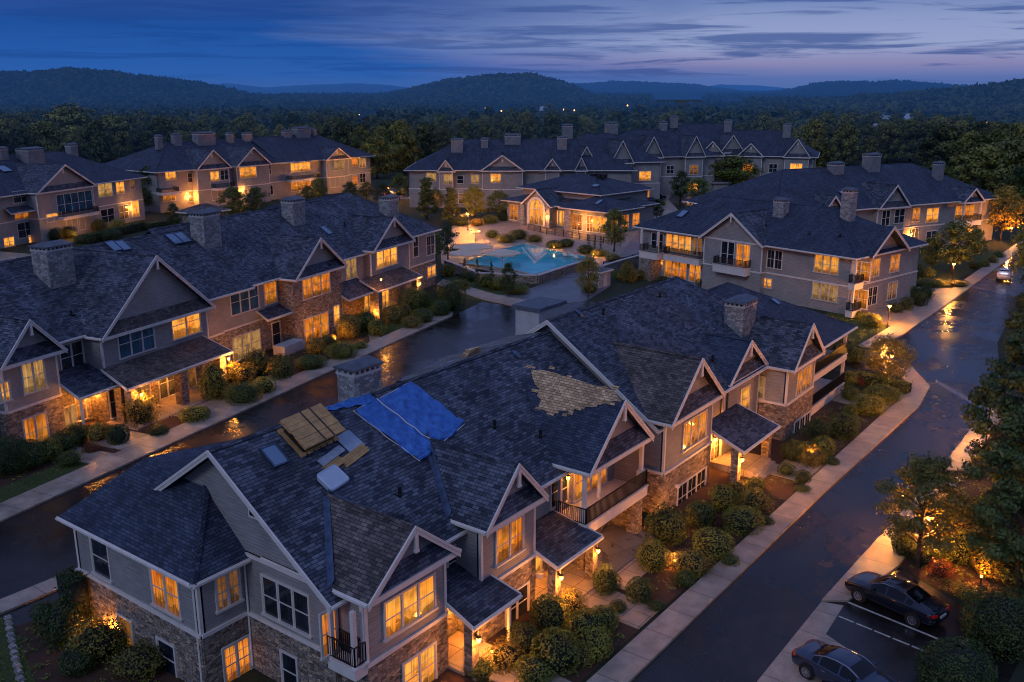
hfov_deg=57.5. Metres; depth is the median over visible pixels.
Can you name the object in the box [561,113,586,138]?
forest tree
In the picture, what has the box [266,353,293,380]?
shrub
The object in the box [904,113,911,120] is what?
distant house
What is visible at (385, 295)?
patio door
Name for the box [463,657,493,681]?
shrub
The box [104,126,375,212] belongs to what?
apartment building
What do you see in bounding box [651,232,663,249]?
balcony door
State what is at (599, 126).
forest tree
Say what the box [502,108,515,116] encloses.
forest tree
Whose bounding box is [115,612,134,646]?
window
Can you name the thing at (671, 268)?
window
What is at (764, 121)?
forest tree
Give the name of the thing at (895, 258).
window
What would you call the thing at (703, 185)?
tree
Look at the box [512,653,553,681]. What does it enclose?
shrub
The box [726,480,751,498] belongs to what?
shrub
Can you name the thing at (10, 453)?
shrub
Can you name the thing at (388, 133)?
forest tree
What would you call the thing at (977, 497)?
shrub
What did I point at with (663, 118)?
forest tree
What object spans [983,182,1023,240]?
tree
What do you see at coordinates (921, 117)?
forest tree
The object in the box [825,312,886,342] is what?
lawn
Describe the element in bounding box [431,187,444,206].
tree
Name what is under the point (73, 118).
forest tree
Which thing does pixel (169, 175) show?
window
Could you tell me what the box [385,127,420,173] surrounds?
forest tree
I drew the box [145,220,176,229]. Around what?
hedge
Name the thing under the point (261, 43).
sky
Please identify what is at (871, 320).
shrub
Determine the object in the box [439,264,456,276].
shrub
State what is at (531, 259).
pool water
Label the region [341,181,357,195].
tree
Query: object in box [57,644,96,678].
shrub
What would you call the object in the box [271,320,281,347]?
window
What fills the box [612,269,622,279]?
shrub
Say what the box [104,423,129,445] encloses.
shrub
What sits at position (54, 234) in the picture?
shrub
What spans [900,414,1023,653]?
mulch bed
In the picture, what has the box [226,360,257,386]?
shrub
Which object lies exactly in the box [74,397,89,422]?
front door
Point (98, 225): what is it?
shrub
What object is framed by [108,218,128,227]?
shrub
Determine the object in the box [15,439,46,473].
shrub
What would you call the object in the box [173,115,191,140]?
forest tree
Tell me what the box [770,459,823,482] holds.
path
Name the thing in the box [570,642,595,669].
shrub
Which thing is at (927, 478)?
tree
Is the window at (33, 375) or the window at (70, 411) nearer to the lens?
the window at (33, 375)
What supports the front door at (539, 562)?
in the apartment building at (575, 446)
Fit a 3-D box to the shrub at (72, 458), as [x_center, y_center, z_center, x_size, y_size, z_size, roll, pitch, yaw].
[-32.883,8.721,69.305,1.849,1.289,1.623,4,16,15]
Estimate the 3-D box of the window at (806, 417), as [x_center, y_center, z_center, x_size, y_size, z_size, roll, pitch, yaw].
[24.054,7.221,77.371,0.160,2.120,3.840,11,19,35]
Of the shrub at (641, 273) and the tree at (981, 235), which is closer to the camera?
the shrub at (641, 273)
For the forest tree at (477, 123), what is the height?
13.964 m
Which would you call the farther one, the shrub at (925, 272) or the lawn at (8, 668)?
the shrub at (925, 272)
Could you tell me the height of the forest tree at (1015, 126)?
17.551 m
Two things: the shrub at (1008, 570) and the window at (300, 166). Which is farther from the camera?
the window at (300, 166)
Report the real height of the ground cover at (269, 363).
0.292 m
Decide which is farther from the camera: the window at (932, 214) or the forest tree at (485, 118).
the forest tree at (485, 118)
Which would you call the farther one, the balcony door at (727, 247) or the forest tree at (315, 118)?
the forest tree at (315, 118)
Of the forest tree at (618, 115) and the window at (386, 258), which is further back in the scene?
the forest tree at (618, 115)
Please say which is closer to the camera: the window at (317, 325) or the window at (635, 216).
the window at (317, 325)
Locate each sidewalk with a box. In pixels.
[0,311,452,522]
[0,567,77,614]
[437,279,524,305]
[586,362,929,681]
[859,241,1022,347]
[946,407,1000,470]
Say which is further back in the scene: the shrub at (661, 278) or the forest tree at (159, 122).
the forest tree at (159, 122)
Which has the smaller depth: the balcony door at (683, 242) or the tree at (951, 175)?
the balcony door at (683, 242)
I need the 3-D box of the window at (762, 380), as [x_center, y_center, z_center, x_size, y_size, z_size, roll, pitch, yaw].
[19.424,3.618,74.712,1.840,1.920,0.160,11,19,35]
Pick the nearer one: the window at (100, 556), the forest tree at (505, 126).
the window at (100, 556)
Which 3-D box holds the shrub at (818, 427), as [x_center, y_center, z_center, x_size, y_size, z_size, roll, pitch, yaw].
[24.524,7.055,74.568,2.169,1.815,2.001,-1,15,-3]
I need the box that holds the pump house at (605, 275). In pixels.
[586,267,613,287]
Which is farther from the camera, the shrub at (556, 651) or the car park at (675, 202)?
the car park at (675, 202)
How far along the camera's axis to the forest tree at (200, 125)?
393.73 m
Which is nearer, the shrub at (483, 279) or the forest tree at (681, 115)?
the shrub at (483, 279)
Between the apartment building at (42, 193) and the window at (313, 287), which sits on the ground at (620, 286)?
the apartment building at (42, 193)
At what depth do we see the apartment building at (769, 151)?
251.74 m
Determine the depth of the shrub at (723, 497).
61.61 m
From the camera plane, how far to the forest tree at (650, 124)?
500.83 m
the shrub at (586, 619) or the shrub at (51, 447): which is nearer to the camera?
the shrub at (586, 619)
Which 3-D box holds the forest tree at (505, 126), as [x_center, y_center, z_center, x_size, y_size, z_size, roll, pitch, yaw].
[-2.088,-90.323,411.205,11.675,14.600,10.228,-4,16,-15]
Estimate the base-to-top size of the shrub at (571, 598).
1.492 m
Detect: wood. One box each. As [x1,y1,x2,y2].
[0,98,1023,133]
[740,78,1023,121]
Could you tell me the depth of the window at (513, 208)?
196.80 m
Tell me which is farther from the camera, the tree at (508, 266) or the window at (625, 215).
the window at (625, 215)
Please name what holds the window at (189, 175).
in the apartment building at (202, 167)
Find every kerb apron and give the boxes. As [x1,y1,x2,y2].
[757,602,845,681]
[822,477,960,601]
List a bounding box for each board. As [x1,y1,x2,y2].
[317,445,344,466]
[461,346,480,357]
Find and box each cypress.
[462,258,466,279]
[474,258,479,285]
[488,261,493,289]
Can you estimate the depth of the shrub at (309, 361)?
92.88 m
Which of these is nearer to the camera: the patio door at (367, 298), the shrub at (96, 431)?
the shrub at (96, 431)
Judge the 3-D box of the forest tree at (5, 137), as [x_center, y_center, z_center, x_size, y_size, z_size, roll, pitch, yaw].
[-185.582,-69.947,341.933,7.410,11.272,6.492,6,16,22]
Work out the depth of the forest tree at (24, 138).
326.42 m
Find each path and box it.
[0,251,30,260]
[55,447,113,463]
[83,430,153,449]
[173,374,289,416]
[368,319,379,341]
[485,659,571,681]
[581,588,658,629]
[615,552,667,589]
[619,230,639,259]
[653,195,677,218]
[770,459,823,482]
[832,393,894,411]
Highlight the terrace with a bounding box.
[441,219,639,275]
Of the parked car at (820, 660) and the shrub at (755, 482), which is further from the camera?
the shrub at (755, 482)
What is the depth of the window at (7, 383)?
69.62 m
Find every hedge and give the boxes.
[53,566,94,625]
[81,221,144,243]
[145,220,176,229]
[855,370,912,394]
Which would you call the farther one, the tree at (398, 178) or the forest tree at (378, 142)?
the forest tree at (378, 142)
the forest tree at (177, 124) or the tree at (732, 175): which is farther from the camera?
the forest tree at (177, 124)
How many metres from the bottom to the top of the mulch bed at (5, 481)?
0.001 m
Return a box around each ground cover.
[0,423,1023,681]
[11,310,410,479]
[489,385,874,681]
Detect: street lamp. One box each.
[886,303,891,327]
[922,512,934,564]
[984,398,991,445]
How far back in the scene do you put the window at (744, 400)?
72.12 m
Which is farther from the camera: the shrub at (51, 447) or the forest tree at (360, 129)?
the forest tree at (360, 129)
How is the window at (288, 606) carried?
in the apartment building at (575, 446)
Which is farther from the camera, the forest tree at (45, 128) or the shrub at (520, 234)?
the forest tree at (45, 128)
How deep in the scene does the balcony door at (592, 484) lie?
56.81 m
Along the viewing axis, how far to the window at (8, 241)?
165.88 m
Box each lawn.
[0,462,88,502]
[0,614,34,681]
[359,324,402,336]
[444,270,510,303]
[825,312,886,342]
[916,246,999,287]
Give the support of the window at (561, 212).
in the clubhouse
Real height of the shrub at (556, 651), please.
1.999 m
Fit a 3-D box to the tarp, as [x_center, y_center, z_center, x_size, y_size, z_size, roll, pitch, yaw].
[-5.376,4.220,50.330,3.787,2.684,5.346,7,17,26]
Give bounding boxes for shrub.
[0,434,33,478]
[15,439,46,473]
[28,600,57,625]
[33,594,93,649]
[36,438,63,462]
[46,429,79,451]
[47,227,64,240]
[56,449,83,467]
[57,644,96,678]
[61,226,77,238]
[62,612,129,669]
[63,422,88,443]
[73,235,84,243]
[80,442,100,452]
[84,421,109,442]
[91,219,107,231]
[97,228,122,240]
[102,637,166,681]
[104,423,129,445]
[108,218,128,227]
[110,625,128,650]
[120,389,162,428]
[146,423,169,436]
[177,406,210,422]
[197,361,228,400]
[219,385,231,399]
[224,381,263,405]
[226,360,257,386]
[241,349,271,375]
[251,376,276,393]
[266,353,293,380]
[294,354,328,369]
[302,335,326,353]
[321,334,339,345]
[323,340,358,359]
[335,313,361,338]
[351,341,367,349]
[355,309,379,331]
[367,319,387,336]
[380,302,408,323]
[396,302,412,317]
[398,286,427,310]
[400,315,424,328]
[409,308,432,322]
[422,291,440,310]
[429,298,451,315]
[437,279,466,312]
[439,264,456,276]
[450,217,470,226]
[453,278,470,289]
[458,271,474,281]
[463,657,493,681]
[470,218,483,225]
[477,273,495,287]
[482,635,525,675]
[483,214,498,223]
[485,229,498,237]
[487,277,509,289]
[496,233,516,242]
[497,210,508,220]
[506,283,529,293]
[506,621,540,657]
[509,229,528,239]
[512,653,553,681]
[524,234,542,241]
[529,593,569,634]
[529,626,581,677]
[545,240,562,248]
[558,584,587,617]
[560,238,574,247]
[564,607,607,643]
[570,626,613,661]
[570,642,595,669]
[576,244,595,253]
[580,284,598,292]
[588,604,619,634]
[590,248,608,256]
[592,563,622,596]
[604,253,621,261]
[609,599,626,613]
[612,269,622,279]
[617,269,638,282]
[625,576,653,604]
[633,268,646,279]
[634,537,671,574]
[644,501,689,546]
[647,599,665,612]
[656,276,667,280]
[667,548,718,579]
[673,569,696,587]
[684,499,716,528]
[691,527,735,559]
[709,483,738,513]
[712,514,727,527]
[720,553,739,566]
[722,505,765,536]
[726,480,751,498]
[734,486,776,515]
[745,476,765,492]
[758,515,774,525]
[777,462,796,476]
[779,438,807,462]
[794,469,811,483]
[794,483,811,492]
[796,443,827,468]
[800,440,814,449]
[805,418,832,439]
[810,435,835,455]
[824,455,839,466]
[827,339,849,352]
[827,411,860,440]
[840,383,860,400]
[842,404,859,414]
[844,370,858,385]
[847,341,869,361]
[849,393,887,415]
[852,310,866,319]
[855,376,864,385]
[860,312,881,327]
[862,383,904,403]
[887,301,903,312]
[891,531,917,559]
[899,297,913,310]
[910,286,919,297]
[911,291,928,306]
[912,546,943,567]
[913,636,997,681]
[916,277,948,287]
[917,263,923,276]
[917,266,936,278]
[917,285,935,299]
[922,493,975,532]
[922,556,956,578]
[937,529,976,567]
[945,279,970,287]
[949,581,982,599]
[959,583,1023,663]
[965,495,1007,518]
[967,261,980,268]
[967,532,1010,581]
[979,260,989,266]
[986,255,999,262]
[992,251,1005,257]
[993,559,1023,593]
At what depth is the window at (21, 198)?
167.51 m
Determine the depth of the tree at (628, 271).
134.19 m
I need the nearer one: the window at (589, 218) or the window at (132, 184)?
the window at (589, 218)
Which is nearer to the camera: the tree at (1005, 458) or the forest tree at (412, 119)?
the tree at (1005, 458)
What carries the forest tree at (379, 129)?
on the ground at (620, 286)
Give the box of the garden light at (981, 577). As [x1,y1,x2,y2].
[979,573,983,586]
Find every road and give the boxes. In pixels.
[0,301,573,625]
[525,252,1023,681]
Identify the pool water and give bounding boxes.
[467,244,586,273]
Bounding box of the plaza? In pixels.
[503,271,609,302]
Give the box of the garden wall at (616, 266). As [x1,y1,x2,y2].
[602,255,638,271]
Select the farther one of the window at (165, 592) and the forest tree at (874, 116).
the forest tree at (874, 116)
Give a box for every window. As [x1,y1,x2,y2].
[0,380,13,403]
[3,236,15,247]
[13,190,26,203]
[14,212,28,220]
[16,221,30,238]
[20,359,48,395]
[21,411,49,442]
[46,212,61,222]
[56,190,93,215]
[59,339,85,369]
[64,403,77,427]
[88,537,113,583]
[97,183,113,197]
[100,207,114,222]
[115,181,124,194]
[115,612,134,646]
[117,327,156,359]
[118,204,128,219]
[129,180,135,189]
[148,568,183,621]
[155,635,177,677]
[162,189,175,201]
[165,172,176,180]
[171,313,202,341]
[187,173,192,182]
[188,191,193,201]
[210,171,219,181]
[213,568,244,614]
[220,169,228,180]
[221,634,252,681]
[229,286,260,316]
[232,328,261,362]
[239,166,256,178]
[260,573,312,638]
[263,281,278,305]
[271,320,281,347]
[279,649,298,681]
[290,162,310,172]
[291,181,310,191]
[302,272,331,300]
[303,311,329,342]
[333,160,344,170]
[333,304,340,326]
[345,258,357,280]
[351,158,357,166]
[352,175,357,185]
[359,158,365,167]
[359,173,365,182]
[376,247,398,269]
[382,571,438,643]
[402,640,437,681]
[413,237,418,257]
[426,172,436,181]
[426,234,435,255]
[427,264,436,278]
[443,174,452,183]
[457,175,463,183]
[458,193,468,203]
[471,174,478,183]
[490,173,500,182]
[494,514,525,568]
[505,580,529,626]
[509,204,517,220]
[527,197,545,226]
[549,481,557,510]
[557,210,558,225]
[558,210,563,226]
[562,476,570,505]
[572,213,582,230]
[586,215,592,231]
[592,215,606,233]
[621,214,628,229]
[632,212,639,228]
[639,171,650,180]
[664,260,687,280]
[666,165,673,173]
[676,466,706,505]
[681,408,707,453]
[688,264,701,282]
[689,164,698,174]
[739,383,750,408]
[743,163,753,172]
[758,375,765,399]
[763,277,771,288]
[765,249,782,269]
[768,164,777,172]
[790,163,802,168]
[793,410,810,432]
[795,362,812,397]
[810,281,838,303]
[812,254,839,275]
[868,285,878,305]
[870,257,880,277]
[881,209,890,225]
[886,280,897,300]
[889,253,900,273]
[893,208,905,223]
[910,228,919,238]
[911,207,920,221]
[925,207,939,222]
[925,230,937,245]
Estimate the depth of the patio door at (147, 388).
81.91 m
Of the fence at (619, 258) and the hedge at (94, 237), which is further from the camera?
the hedge at (94, 237)
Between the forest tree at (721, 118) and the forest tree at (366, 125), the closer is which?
the forest tree at (366, 125)
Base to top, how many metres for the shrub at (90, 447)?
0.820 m
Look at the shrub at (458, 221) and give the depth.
190.67 m
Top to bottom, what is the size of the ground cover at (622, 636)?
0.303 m
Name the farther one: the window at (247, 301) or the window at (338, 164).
the window at (338, 164)
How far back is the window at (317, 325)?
104.47 m
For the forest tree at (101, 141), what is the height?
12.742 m
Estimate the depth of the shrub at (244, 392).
82.57 m
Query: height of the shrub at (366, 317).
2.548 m
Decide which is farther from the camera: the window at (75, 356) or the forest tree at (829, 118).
the forest tree at (829, 118)
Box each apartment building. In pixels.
[0,143,147,248]
[0,192,441,442]
[55,276,857,681]
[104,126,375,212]
[403,133,637,207]
[562,124,664,198]
[604,121,719,194]
[633,187,928,317]
[670,116,742,153]
[682,152,1003,247]
[706,119,819,184]
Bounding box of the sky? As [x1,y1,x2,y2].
[0,0,1023,87]
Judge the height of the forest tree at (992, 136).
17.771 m
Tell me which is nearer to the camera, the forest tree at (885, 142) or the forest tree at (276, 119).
the forest tree at (885, 142)
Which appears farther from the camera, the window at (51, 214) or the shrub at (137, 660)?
the window at (51, 214)
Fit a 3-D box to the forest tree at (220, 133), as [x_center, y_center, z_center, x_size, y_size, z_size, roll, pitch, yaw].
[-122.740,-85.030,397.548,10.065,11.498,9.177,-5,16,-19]
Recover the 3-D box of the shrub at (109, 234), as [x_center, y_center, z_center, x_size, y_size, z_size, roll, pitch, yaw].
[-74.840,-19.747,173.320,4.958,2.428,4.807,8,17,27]
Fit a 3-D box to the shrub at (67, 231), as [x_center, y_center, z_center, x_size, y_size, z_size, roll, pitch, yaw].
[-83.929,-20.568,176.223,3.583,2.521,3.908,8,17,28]
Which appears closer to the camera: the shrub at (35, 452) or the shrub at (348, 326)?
the shrub at (35, 452)
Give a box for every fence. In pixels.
[528,224,620,245]
[603,253,638,263]
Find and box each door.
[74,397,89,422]
[107,389,116,419]
[131,200,139,217]
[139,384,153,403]
[158,375,175,400]
[187,367,197,388]
[318,609,339,661]
[364,295,369,312]
[382,290,389,308]
[536,556,543,573]
[573,467,608,503]
[604,273,606,286]
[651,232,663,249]
[665,233,691,254]
[692,237,702,256]
[713,435,718,459]
[720,240,734,264]
[735,243,750,267]
[847,289,868,309]
[850,260,871,282]
[954,204,974,219]
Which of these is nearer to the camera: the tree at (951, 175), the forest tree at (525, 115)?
the tree at (951, 175)
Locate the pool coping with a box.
[458,243,597,273]
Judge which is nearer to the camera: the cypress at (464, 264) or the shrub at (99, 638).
the shrub at (99, 638)
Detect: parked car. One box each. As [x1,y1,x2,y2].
[647,197,658,201]
[791,639,896,681]
[845,571,949,627]
[996,267,1012,280]
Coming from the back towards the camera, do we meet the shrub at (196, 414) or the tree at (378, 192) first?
the tree at (378, 192)
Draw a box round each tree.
[0,117,21,149]
[0,137,13,154]
[2,135,14,152]
[10,133,40,153]
[11,125,37,147]
[14,114,38,136]
[26,102,110,155]
[27,119,68,152]
[30,108,45,120]
[62,133,86,157]
[69,131,86,154]
[78,119,119,162]
[88,131,114,161]
[90,112,135,157]
[97,114,117,133]
[112,130,134,158]
[122,113,140,147]
[131,131,154,151]
[133,110,151,130]
[133,119,146,143]
[136,165,153,211]
[141,114,174,142]
[160,116,187,135]
[165,202,181,224]
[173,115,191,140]
[175,130,190,140]
[180,120,198,140]
[187,120,209,139]
[197,114,209,127]
[205,115,230,137]
[215,128,228,138]
[216,186,249,213]
[226,115,259,138]
[237,112,260,135]
[242,187,271,210]
[254,123,273,136]
[269,113,286,133]
[272,124,285,135]
[279,111,306,129]
[287,121,303,129]
[296,184,314,199]
[305,112,326,127]
[310,177,328,197]
[313,124,330,138]
[327,119,355,145]
[327,121,349,142]
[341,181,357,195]
[347,121,375,147]
[348,125,373,149]
[350,132,372,165]
[358,181,373,197]
[360,133,396,177]
[371,126,385,165]
[373,119,394,147]
[373,181,390,200]
[380,129,399,170]
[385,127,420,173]
[389,119,414,137]
[389,173,407,199]
[393,131,424,164]
[404,113,422,128]
[405,181,408,194]
[413,122,440,158]
[415,177,438,219]
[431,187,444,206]
[432,115,453,136]
[434,233,444,260]
[435,125,452,146]
[436,128,451,150]
[438,113,452,126]
[438,225,459,259]
[440,187,461,222]
[453,116,476,138]
[461,184,487,217]
[470,118,484,138]
[477,121,497,138]
[479,114,493,127]
[482,106,495,115]
[485,189,508,212]
[489,112,502,133]
[496,120,519,138]
[498,116,514,138]
[499,261,517,296]
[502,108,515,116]
[514,111,535,138]
[521,118,540,138]
[538,113,562,137]
[539,113,562,138]
[541,103,554,113]
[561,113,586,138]
[562,107,571,114]
[574,109,585,116]
[574,115,591,135]
[574,252,603,297]
[592,120,603,132]
[596,206,628,251]
[608,110,627,132]
[612,119,623,135]
[620,260,633,282]
[626,120,643,130]
[646,118,657,128]
[652,199,665,217]
[653,112,682,129]
[667,110,689,129]
[668,169,690,200]
[681,177,711,197]
[691,110,706,122]
[709,154,763,185]
[713,114,727,122]
[734,122,751,129]
[743,120,757,129]
[750,110,773,127]
[751,114,777,129]
[772,118,793,136]
[791,124,809,142]
[798,108,816,118]
[799,118,829,160]
[810,138,835,167]
[811,112,838,127]
[811,128,841,162]
[824,125,861,161]
[829,120,860,163]
[835,113,857,125]
[857,119,870,134]
[858,123,878,159]
[860,135,880,156]
[862,333,918,378]
[864,111,884,124]
[867,120,888,146]
[871,121,906,163]
[873,451,989,567]
[881,133,904,160]
[884,113,903,123]
[895,117,907,140]
[896,117,926,164]
[908,110,927,121]
[909,113,927,122]
[912,121,967,169]
[915,118,941,164]
[921,239,940,268]
[924,218,988,273]
[932,115,951,126]
[941,119,971,158]
[944,165,961,179]
[947,130,979,176]
[951,142,1017,192]
[957,403,1023,593]
[960,315,1023,485]
[963,119,994,133]
[964,114,977,124]
[966,130,991,178]
[968,227,986,255]
[976,142,1004,186]
[982,123,1013,144]
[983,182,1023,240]
[993,133,1023,193]
[994,131,1011,143]
[995,162,1023,218]
[1004,273,1023,337]
[1008,224,1023,273]
[1009,122,1023,133]
[1014,126,1023,138]
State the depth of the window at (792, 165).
246.96 m
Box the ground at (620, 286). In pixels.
[0,100,1023,681]
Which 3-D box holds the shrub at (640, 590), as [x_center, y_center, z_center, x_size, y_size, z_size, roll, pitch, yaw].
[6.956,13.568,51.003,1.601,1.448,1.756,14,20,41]
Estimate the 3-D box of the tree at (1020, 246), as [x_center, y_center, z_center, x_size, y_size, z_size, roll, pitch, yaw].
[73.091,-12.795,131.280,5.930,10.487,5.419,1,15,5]
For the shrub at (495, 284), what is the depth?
129.76 m
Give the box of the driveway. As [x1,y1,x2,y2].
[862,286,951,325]
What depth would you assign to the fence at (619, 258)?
147.58 m
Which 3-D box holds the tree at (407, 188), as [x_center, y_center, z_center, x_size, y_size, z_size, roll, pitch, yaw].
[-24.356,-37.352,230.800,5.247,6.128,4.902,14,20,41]
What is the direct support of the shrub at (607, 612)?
on the mulch bed at (783, 492)
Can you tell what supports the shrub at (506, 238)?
on the terrace
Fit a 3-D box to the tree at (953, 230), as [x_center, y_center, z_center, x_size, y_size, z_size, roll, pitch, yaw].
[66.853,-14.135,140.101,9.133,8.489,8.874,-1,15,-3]
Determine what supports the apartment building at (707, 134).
on the ground at (620, 286)
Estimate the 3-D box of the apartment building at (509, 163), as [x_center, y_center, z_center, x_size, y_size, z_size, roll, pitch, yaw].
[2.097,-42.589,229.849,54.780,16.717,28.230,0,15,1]
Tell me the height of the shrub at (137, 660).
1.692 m
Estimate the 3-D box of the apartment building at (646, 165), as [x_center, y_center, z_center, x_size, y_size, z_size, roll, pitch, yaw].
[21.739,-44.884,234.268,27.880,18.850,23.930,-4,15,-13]
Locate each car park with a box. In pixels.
[373,189,408,199]
[669,195,690,208]
[822,568,1021,681]
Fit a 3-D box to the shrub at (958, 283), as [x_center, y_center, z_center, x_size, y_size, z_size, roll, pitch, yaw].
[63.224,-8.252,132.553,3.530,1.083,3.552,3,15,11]
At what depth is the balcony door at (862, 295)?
113.79 m
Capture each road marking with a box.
[838,602,967,650]
[936,380,986,409]
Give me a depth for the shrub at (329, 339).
101.47 m
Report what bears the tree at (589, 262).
on the plaza
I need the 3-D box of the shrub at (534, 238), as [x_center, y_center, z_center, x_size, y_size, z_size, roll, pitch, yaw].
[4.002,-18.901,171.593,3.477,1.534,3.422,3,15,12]
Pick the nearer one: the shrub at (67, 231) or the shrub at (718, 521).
the shrub at (718, 521)
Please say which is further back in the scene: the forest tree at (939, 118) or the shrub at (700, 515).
the forest tree at (939, 118)
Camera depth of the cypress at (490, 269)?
129.36 m
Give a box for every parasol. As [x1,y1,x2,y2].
[449,249,483,266]
[453,242,492,261]
[484,249,520,267]
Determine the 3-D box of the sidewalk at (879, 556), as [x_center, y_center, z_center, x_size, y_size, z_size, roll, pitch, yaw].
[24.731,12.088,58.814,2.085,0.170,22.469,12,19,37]
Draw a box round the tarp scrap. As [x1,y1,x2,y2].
[325,393,374,409]
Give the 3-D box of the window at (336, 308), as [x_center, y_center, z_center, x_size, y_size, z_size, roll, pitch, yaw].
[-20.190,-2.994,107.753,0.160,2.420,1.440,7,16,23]
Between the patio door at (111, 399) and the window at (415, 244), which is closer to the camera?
the patio door at (111, 399)
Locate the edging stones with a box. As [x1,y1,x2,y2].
[3,614,25,681]
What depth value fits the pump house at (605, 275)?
131.96 m
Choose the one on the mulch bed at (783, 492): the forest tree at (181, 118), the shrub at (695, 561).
the shrub at (695, 561)
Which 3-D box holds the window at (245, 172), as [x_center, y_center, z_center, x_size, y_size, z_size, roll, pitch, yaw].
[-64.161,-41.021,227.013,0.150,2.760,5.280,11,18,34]
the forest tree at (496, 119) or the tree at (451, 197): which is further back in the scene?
the forest tree at (496, 119)
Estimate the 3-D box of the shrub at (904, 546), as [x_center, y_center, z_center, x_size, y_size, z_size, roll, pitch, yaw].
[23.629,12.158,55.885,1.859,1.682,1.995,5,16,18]
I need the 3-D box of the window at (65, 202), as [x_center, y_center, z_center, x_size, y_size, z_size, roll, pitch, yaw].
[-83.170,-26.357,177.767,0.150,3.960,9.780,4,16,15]
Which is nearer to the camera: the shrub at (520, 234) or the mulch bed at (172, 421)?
the mulch bed at (172, 421)
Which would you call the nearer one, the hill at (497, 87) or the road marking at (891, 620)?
the road marking at (891, 620)
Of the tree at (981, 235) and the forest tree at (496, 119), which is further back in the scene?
the forest tree at (496, 119)
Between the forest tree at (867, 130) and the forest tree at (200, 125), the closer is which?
the forest tree at (867, 130)
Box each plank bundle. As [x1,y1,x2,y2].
[323,456,341,468]
[340,443,368,467]
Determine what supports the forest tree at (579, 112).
on the ground at (620, 286)
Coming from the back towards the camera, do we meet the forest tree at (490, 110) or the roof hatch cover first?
the forest tree at (490, 110)
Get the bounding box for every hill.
[0,66,313,107]
[214,80,775,99]
[289,71,655,104]
[656,79,970,101]
[712,84,791,90]
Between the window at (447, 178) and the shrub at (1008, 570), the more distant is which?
the window at (447, 178)
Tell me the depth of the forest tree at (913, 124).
347.29 m
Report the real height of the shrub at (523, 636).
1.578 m
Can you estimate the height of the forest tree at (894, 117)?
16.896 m
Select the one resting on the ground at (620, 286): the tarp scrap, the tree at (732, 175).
the tree at (732, 175)
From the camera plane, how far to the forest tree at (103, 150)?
338.08 m
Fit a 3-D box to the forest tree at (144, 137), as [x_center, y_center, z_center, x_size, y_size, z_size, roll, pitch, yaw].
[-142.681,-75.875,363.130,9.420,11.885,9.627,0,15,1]
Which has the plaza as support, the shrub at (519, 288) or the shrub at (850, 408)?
the shrub at (519, 288)
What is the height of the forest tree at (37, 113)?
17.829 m
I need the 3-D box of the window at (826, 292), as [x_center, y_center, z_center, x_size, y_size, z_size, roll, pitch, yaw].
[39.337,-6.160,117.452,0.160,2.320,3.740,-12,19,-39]
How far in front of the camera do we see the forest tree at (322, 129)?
358.02 m
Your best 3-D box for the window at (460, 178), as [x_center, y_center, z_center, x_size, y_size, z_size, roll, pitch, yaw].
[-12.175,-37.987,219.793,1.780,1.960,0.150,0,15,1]
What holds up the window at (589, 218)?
in the clubhouse
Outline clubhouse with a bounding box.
[500,173,659,235]
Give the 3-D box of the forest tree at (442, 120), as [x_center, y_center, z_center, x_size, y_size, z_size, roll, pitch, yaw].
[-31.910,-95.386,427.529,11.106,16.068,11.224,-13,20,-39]
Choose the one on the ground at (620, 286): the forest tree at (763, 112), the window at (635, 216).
the forest tree at (763, 112)
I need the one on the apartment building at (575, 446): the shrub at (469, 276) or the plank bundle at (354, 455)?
the plank bundle at (354, 455)
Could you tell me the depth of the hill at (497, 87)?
1571.94 m
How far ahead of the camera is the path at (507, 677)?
44.30 m
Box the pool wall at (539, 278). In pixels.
[443,258,591,283]
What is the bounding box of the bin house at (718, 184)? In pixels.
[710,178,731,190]
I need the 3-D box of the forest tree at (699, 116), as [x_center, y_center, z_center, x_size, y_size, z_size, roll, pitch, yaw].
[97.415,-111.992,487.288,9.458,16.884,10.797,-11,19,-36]
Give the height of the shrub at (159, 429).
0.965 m
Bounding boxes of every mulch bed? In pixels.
[0,459,60,487]
[15,620,182,681]
[76,416,186,452]
[240,309,409,375]
[431,385,882,681]
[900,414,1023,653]
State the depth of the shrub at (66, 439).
71.79 m
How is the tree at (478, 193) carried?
on the terrace
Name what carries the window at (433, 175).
in the apartment building at (509, 163)
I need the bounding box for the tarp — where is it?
[354,382,464,460]
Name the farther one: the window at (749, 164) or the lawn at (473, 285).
the window at (749, 164)
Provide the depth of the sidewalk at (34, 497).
74.24 m
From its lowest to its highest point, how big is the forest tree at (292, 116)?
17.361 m
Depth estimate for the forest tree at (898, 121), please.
387.42 m
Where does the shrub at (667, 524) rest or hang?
on the mulch bed at (783, 492)
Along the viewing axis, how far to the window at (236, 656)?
44.20 m
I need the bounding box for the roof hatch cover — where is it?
[317,464,348,491]
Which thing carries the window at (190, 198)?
in the apartment building at (202, 167)
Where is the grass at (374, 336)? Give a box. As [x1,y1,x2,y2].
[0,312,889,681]
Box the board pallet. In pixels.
[277,403,345,456]
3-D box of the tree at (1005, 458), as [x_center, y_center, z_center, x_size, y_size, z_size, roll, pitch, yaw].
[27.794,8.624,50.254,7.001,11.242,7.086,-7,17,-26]
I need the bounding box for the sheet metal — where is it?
[337,430,364,451]

